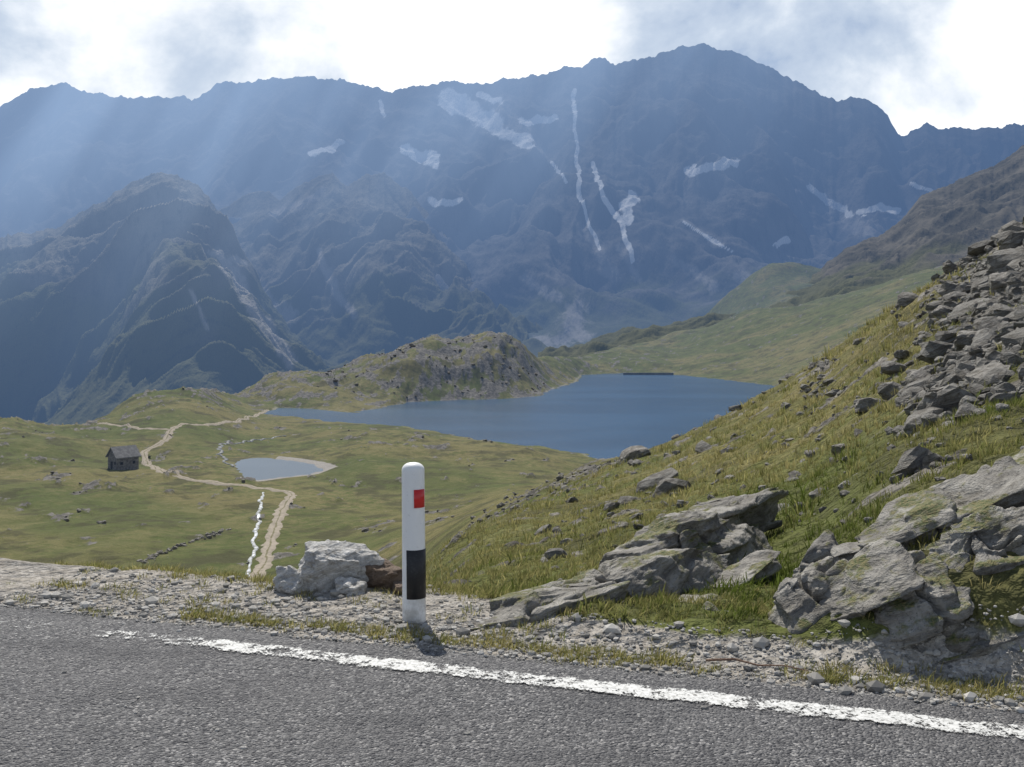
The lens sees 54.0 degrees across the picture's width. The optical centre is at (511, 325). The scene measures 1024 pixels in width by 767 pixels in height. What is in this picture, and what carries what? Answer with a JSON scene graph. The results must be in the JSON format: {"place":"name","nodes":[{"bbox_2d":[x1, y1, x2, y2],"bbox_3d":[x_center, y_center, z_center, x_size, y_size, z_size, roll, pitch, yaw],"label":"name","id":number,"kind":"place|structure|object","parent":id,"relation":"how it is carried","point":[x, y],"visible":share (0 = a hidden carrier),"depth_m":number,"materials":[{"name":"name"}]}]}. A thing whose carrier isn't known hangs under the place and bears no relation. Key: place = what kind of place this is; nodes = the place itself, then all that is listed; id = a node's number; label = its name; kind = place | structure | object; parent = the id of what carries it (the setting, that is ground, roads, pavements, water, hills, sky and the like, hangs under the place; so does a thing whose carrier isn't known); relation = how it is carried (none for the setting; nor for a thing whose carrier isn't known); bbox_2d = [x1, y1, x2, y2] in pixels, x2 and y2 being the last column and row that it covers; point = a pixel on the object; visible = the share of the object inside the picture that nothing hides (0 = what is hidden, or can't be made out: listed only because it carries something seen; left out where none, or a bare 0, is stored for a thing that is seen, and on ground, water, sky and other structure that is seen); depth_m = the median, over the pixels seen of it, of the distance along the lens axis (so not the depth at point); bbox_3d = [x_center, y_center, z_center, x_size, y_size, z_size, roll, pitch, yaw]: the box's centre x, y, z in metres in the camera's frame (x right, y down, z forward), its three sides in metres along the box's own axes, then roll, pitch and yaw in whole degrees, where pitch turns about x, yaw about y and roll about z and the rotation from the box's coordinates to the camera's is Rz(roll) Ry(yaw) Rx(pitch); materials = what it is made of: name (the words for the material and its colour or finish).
{"place":"outdoors","nodes":[
{"label":"outdoors","id":0,"kind":"place"},
{"bbox_2d":[96,422,168,429],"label":"dirt track","id":1,"kind":"structure","parent":0,"point":[133,427],"depth_m":384.04,"materials":[{"name":"beige soil"}]},
{"bbox_2d":[0,172,383,424],"bbox_3d":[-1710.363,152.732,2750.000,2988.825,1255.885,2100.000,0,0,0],"label":"mountain spur","id":2,"kind":"structure","parent":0,"point":[151,281],"depth_m":2282.81,"materials":[{"name":"grey stone"}]},
{"bbox_2d":[140,409,296,577],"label":"dirt track","id":3,"kind":"structure","parent":0,"point":[265,559],"depth_m":226.02,"materials":[{"name":"beige soil"}]},
{"bbox_2d":[216,435,286,465],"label":"stream","id":4,"kind":"structure","parent":0,"point":[222,451],"depth_m":349.69,"materials":[{"name":"liquid"}]},
{"bbox_2d":[247,492,263,575],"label":"stream","id":5,"kind":"structure","parent":0,"point":[254,545],"depth_m":178.79,"materials":[{"name":"liquid"}]},
{"bbox_2d":[235,458,322,479],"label":"pond","id":6,"kind":"structure","parent":0,"point":[262,468],"depth_m":293.87,"materials":[{"name":"liquid"}]},
{"bbox_2d":[218,172,580,364],"bbox_3d":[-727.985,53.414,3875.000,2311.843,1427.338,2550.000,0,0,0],"label":"mountain spur behind","id":7,"kind":"object","parent":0,"point":[350,271],"visible":0.42,"depth_m":3407.35,"materials":[{"name":"grey stone"}]},
{"bbox_2d":[0,222,1023,709],"bbox_3d":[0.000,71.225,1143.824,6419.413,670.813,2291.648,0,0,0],"label":"ground","id":8,"kind":"structure","parent":0,"point":[142,511],"depth_m":208.25,"materials":[{"name":"green plant"}]},
{"bbox_2d":[105,445,140,469],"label":"stone hut","id":9,"kind":"object","parent":8,"relation":"on","point":[123,457],"visible":0.98,"depth_m":280.03,"materials":[{"name":"stone"}]},
{"bbox_2d":[137,528,231,563],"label":"dry stone wall","id":10,"kind":"structure","parent":8,"relation":"on","point":[155,555],"depth_m":170.79,"materials":[{"name":"grey stone"}]},
{"bbox_2d":[273,565,304,593],"bbox_3d":[-1.554,1.871,7.296,0.288,0.299,0.400,0,0,38],"label":"pale boulder","id":11,"kind":"object","parent":8,"relation":"on","point":[287,579],"visible":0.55,"depth_m":7.17,"materials":[{"name":"grey stone"}]},
{"bbox_2d":[298,540,384,591],"bbox_3d":[-1.260,1.822,7.399,0.649,0.456,0.496,0,0,-8],"label":"pale boulder","id":12,"kind":"object","parent":8,"relation":"on","point":[323,565],"visible":0.69,"depth_m":7.22,"materials":[{"name":"grey stone"}]},
{"bbox_2d":[335,576,366,595],"bbox_3d":[-1.142,1.895,7.169,0.227,0.220,0.290,0,0,0],"label":"pale boulder","id":13,"kind":"object","parent":8,"relation":"on","point":[352,586],"visible":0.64,"depth_m":7.08,"materials":[{"name":"grey stone"}]},
{"bbox_2d":[365,557,401,589],"bbox_3d":[-0.984,1.851,7.347,0.411,0.279,0.318,0,0,0],"label":"brown boulder","id":14,"kind":"object","parent":8,"relation":"on","point":[387,573],"visible":0.52,"depth_m":7.22,"materials":[{"name":"brown stone"}]},
{"bbox_2d":[392,581,401,594],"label":"brown boulder","id":15,"kind":"object","parent":8,"relation":"on","point":[397,585],"visible":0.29,"depth_m":7.11,"materials":[{"name":"stone"}]},
{"bbox_2d":[402,462,425,622],"bbox_3d":[-0.637,1.492,6.518,0.154,1.215,0.141,0,0,0],"label":"delineator post","id":16,"kind":"object","parent":8,"relation":"on","point":[413,553],"visible":0.97,"depth_m":6.46,"materials":[{"name":"white plastic"}]},
{"bbox_2d":[1,216,1023,580],"bbox_3d":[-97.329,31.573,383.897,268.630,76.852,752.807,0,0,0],"label":"scree rocks","id":17,"kind":"object","parent":8,"relation":"on","point":[949,384],"visible":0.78,"depth_m":18.70,"materials":[{"name":"grey stone"}]},
{"bbox_2d":[454,487,788,631],"bbox_3d":[1.492,1.925,8.111,1.695,0.820,5.127,0,0,31],"label":"rock outcrop","id":18,"kind":"object","parent":8,"relation":"on","point":[697,546],"visible":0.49,"depth_m":7.46,"materials":[{"name":"grey stone"}]},
{"bbox_2d":[619,522,628,528],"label":"boulder","id":19,"kind":"object","parent":8,"relation":"on","point":[623,524],"visible":0.69,"depth_m":16.28,"materials":[{"name":"grey stone"}]},
{"bbox_2d":[618,445,650,464],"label":"boulder","id":20,"kind":"object","parent":8,"relation":"on","point":[630,452],"visible":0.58,"depth_m":49.77,"materials":[{"name":"grey stone"}]},
{"bbox_2d":[623,373,673,374],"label":"dam wall","id":21,"kind":"structure","parent":8,"relation":"on","point":[648,373],"depth_m":963.99,"materials":[{"name":"concrete"}]},
{"bbox_2d":[676,500,688,507],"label":"boulder","id":22,"kind":"object","parent":8,"relation":"on","point":[680,502],"visible":0.57,"depth_m":18.77,"materials":[{"name":"grey stone"}]},
{"bbox_2d":[706,658,808,670],"bbox_3d":[1.344,1.859,5.525,0.554,0.036,0.033,0,0,22],"label":"stick","id":23,"kind":"object","parent":8,"relation":"on","point":[724,659],"visible":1,"depth_m":5.55,"materials":[{"name":"brown wood"}]},
{"bbox_2d":[758,485,766,490],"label":"boulder","id":24,"kind":"object","parent":8,"relation":"on","point":[762,486],"visible":0.49,"depth_m":15.78,"materials":[{"name":"grey stone"}]},
{"bbox_2d":[781,402,791,409],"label":"boulder","id":25,"kind":"object","parent":8,"relation":"on","point":[787,405],"visible":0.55,"depth_m":41.13,"materials":[{"name":"grey stone"}]},
{"bbox_2d":[804,450,815,457],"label":"boulder","id":26,"kind":"object","parent":8,"relation":"on","point":[807,453],"visible":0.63,"depth_m":17.52,"materials":[{"name":"grey stone"}]},
{"bbox_2d":[831,443,846,454],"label":"boulder","id":27,"kind":"object","parent":8,"relation":"on","point":[838,447],"visible":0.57,"depth_m":15.54,"materials":[{"name":"grey stone"}]},
{"bbox_2d":[853,397,880,413],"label":"boulder","id":28,"kind":"object","parent":8,"relation":"on","point":[862,405],"visible":0.57,"depth_m":18.81,"materials":[{"name":"grey stone"}]},
{"bbox_2d":[768,449,1023,662],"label":"rock outcrop","id":29,"kind":"object","parent":8,"relation":"on","point":[893,583],"visible":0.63,"depth_m":6.02,"materials":[{"name":"grey stone"}]},
{"bbox_2d":[893,350,912,358],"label":"boulder","id":30,"kind":"object","parent":8,"relation":"on","point":[899,354],"visible":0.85,"depth_m":24.77,"materials":[{"name":"grey stone"}]},
{"bbox_2d":[904,370,930,383],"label":"boulder","id":31,"kind":"object","parent":8,"relation":"on","point":[912,376],"visible":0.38,"depth_m":16.19,"materials":[{"name":"grey stone"}]},
{"bbox_2d":[916,392,938,410],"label":"boulder","id":32,"kind":"object","parent":8,"relation":"on","point":[924,401],"visible":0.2,"depth_m":11.92,"materials":[{"name":"grey stone"}]},
{"bbox_2d":[931,305,951,319],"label":"boulder","id":33,"kind":"object","parent":8,"relation":"on","point":[939,311],"visible":0.54,"depth_m":28.91,"materials":[{"name":"grey stone"}]},
{"bbox_2d":[954,330,976,350],"bbox_3d":[8.197,0.299,17.926,0.594,0.436,0.710,0,0,23],"label":"boulder","id":34,"kind":"object","parent":8,"relation":"on","point":[962,339],"visible":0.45,"depth_m":17.72,"materials":[{"name":"grey stone"}]},
{"bbox_2d":[964,362,1010,382],"bbox_3d":[6.078,0.702,12.716,0.543,0.469,0.646,0,0,0],"label":"boulder","id":35,"kind":"object","parent":8,"relation":"on","point":[977,374],"visible":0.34,"depth_m":12.75,"materials":[{"name":"grey stone"}]},
{"bbox_2d":[988,272,1008,294],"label":"boulder","id":36,"kind":"object","parent":8,"relation":"on","point":[997,282],"visible":0.56,"depth_m":27.01,"materials":[{"name":"grey stone"}]},
{"bbox_2d":[982,303,1016,316],"bbox_3d":[9.553,-0.101,19.348,0.804,0.692,0.661,0,0,0],"label":"boulder","id":37,"kind":"object","parent":8,"relation":"on","point":[999,310],"visible":0.36,"depth_m":19.21,"materials":[{"name":"grey stone"}]},
{"bbox_2d":[0,43,1023,347],"bbox_3d":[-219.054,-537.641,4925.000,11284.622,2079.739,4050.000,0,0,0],"label":"mountain range","id":38,"kind":"structure","parent":0,"point":[588,201],"depth_m":4767.72,"materials":[{"name":"grey stone"}]},
{"bbox_2d":[0,604,1023,766],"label":"road","id":39,"kind":"structure","parent":0,"point":[369,716],"depth_m":4.87,"materials":[{"name":"grey asphalt"}]},
{"bbox_2d":[1,622,1023,738],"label":"edge line marking","id":40,"kind":"object","parent":39,"relation":"on","point":[716,698],"visible":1,"depth_m":5.15,"materials":[{"name":"paint"}]},
{"bbox_2d":[0,566,1023,766],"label":"gravel","id":41,"kind":"structure","parent":0,"point":[877,687],"depth_m":6.05,"materials":[{"name":"grey gravel"}]},
{"bbox_2d":[0,0,1023,135],"label":"sky","id":42,"kind":"structure","parent":0,"point":[943,64],"materials":[{"name":"white"}]},
{"bbox_2d":[7,538,1023,702],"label":"verge grass","id":43,"kind":"structure","parent":0,"point":[827,675],"depth_m":6.19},
{"bbox_2d":[264,373,774,458],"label":"lake","id":44,"kind":"structure","parent":0,"point":[598,416],"depth_m":538.08,"materials":[{"name":"liquid"}]},
{"bbox_2d":[538,145,1023,356],"bbox_3d":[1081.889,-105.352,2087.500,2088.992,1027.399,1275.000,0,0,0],"label":"mountain shoulder","id":45,"kind":"object","parent":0,"point":[953,222],"visible":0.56,"depth_m":1880.13}
]}

